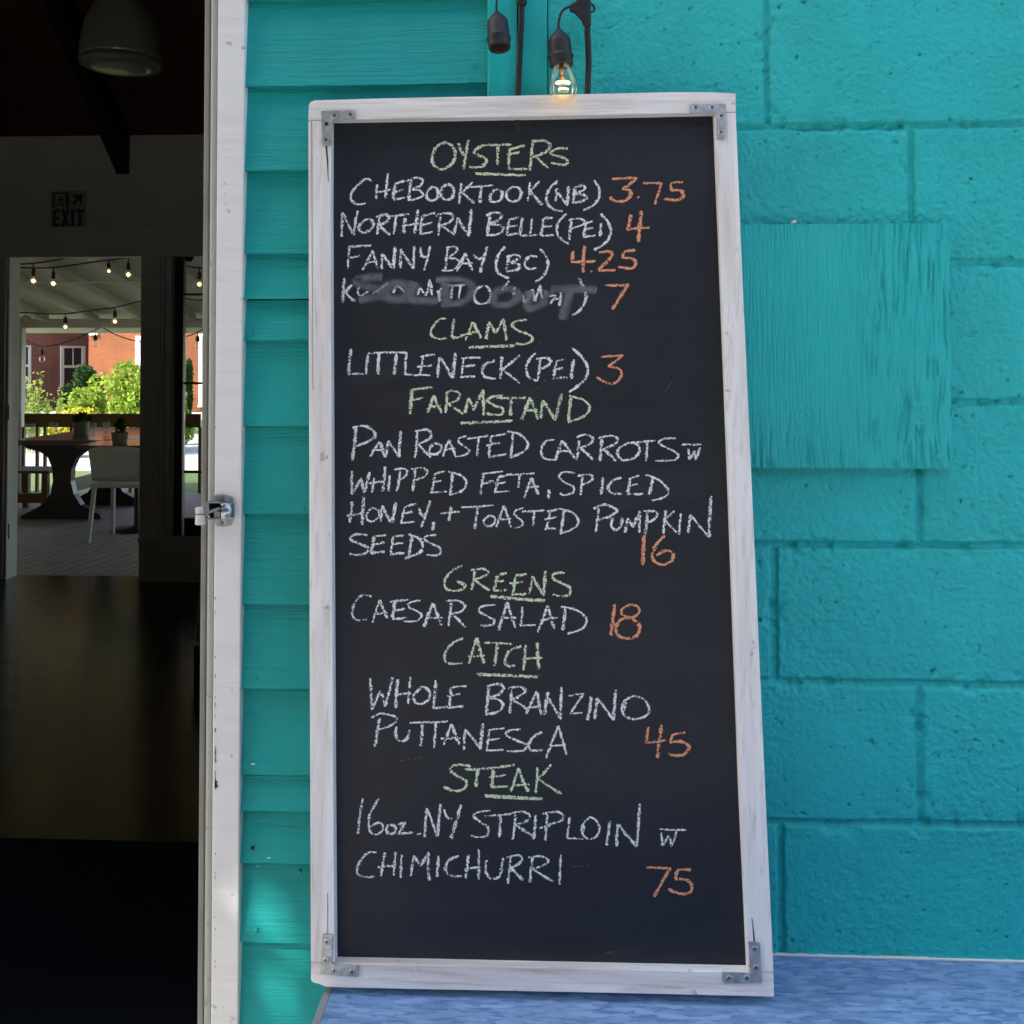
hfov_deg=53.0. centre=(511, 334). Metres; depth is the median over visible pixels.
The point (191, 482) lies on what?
ground
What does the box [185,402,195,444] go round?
flower bed
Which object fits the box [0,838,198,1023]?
door mat
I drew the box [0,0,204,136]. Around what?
ceiling
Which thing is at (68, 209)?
exit sign
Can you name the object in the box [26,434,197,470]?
street
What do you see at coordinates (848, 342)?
plywood panel
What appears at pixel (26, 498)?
railing
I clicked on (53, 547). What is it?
porch floor
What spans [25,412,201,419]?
sidewalk
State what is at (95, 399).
leafy shrub
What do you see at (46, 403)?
tall perennial
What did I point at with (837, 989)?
counter table
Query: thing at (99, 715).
dining room floor
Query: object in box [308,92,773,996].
chalkboard
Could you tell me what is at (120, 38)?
pendant lamp
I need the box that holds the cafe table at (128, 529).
[75,439,187,533]
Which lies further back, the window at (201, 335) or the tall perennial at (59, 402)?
the window at (201, 335)
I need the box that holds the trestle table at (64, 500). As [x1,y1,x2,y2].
[18,428,139,518]
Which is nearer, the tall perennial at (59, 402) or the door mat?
the door mat
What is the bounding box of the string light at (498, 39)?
[486,0,526,133]
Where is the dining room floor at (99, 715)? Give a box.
[0,575,200,841]
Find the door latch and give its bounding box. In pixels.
[195,494,234,526]
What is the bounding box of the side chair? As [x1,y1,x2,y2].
[85,446,139,543]
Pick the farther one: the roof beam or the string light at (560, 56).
the roof beam
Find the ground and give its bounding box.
[25,407,201,492]
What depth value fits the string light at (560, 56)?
1.46 m
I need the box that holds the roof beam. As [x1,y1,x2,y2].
[42,0,129,173]
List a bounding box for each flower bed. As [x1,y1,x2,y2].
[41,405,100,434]
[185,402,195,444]
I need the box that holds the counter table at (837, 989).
[312,952,1023,1023]
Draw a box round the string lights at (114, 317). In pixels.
[20,298,202,329]
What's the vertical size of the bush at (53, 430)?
1.073 m
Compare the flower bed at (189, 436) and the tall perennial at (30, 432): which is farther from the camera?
the flower bed at (189, 436)
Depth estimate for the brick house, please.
36.21 m
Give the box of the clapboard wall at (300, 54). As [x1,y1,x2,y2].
[240,0,547,1023]
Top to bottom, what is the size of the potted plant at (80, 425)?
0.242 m
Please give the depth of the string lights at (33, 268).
9.35 m
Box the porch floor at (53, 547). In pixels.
[17,492,200,575]
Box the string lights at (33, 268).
[20,258,202,288]
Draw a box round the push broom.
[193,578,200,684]
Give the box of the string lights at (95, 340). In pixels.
[26,328,202,361]
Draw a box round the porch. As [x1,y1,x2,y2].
[18,256,202,491]
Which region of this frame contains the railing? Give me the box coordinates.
[17,413,201,507]
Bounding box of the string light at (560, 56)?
[548,0,595,103]
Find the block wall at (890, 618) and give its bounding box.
[548,0,1023,962]
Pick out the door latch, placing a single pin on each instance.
(220, 509)
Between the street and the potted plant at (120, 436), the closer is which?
the potted plant at (120, 436)
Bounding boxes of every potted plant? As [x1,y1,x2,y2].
[72,411,92,433]
[111,417,128,443]
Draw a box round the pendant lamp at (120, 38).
[78,0,162,76]
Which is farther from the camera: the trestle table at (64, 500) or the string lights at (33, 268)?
the trestle table at (64, 500)
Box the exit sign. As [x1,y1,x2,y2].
[50,191,86,226]
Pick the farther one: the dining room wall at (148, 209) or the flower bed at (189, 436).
the flower bed at (189, 436)
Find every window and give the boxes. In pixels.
[26,346,31,387]
[58,346,84,388]
[135,336,140,371]
[173,257,202,535]
[198,334,202,406]
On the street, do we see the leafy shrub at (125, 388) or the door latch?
the leafy shrub at (125, 388)
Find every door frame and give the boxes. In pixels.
[0,258,13,578]
[197,0,248,1023]
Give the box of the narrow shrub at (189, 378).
[186,357,193,413]
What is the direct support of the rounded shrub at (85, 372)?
on the ground
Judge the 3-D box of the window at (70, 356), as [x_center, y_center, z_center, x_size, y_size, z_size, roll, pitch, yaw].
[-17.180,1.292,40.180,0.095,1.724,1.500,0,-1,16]
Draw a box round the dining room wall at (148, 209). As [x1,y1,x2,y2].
[0,134,203,581]
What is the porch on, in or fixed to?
on the porch floor at (53, 547)
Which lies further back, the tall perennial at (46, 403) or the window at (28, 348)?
the window at (28, 348)
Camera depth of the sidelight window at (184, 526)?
7.49 m
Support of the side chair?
on the porch floor at (53, 547)
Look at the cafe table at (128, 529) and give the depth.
9.59 m
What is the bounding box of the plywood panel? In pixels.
[740,223,951,468]
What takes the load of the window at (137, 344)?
in the brick house
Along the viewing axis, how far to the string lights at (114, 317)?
11.58 m
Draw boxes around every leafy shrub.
[58,371,111,427]
[103,358,186,427]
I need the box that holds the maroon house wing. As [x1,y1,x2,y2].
[25,333,88,408]
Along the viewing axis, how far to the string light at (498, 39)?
1.46 m
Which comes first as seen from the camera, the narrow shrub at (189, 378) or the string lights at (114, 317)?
the string lights at (114, 317)
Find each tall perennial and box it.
[25,371,47,452]
[33,389,55,435]
[47,390,71,432]
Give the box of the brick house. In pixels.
[88,333,202,410]
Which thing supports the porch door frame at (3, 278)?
attached to the dining room wall at (148, 209)
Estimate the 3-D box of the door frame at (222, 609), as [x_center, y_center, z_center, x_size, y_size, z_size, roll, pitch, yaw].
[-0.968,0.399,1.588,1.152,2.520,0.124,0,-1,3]
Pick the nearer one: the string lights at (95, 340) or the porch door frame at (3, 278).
the porch door frame at (3, 278)
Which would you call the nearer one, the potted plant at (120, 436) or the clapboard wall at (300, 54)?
the clapboard wall at (300, 54)
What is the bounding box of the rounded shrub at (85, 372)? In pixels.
[59,363,104,410]
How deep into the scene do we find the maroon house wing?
39.23 m

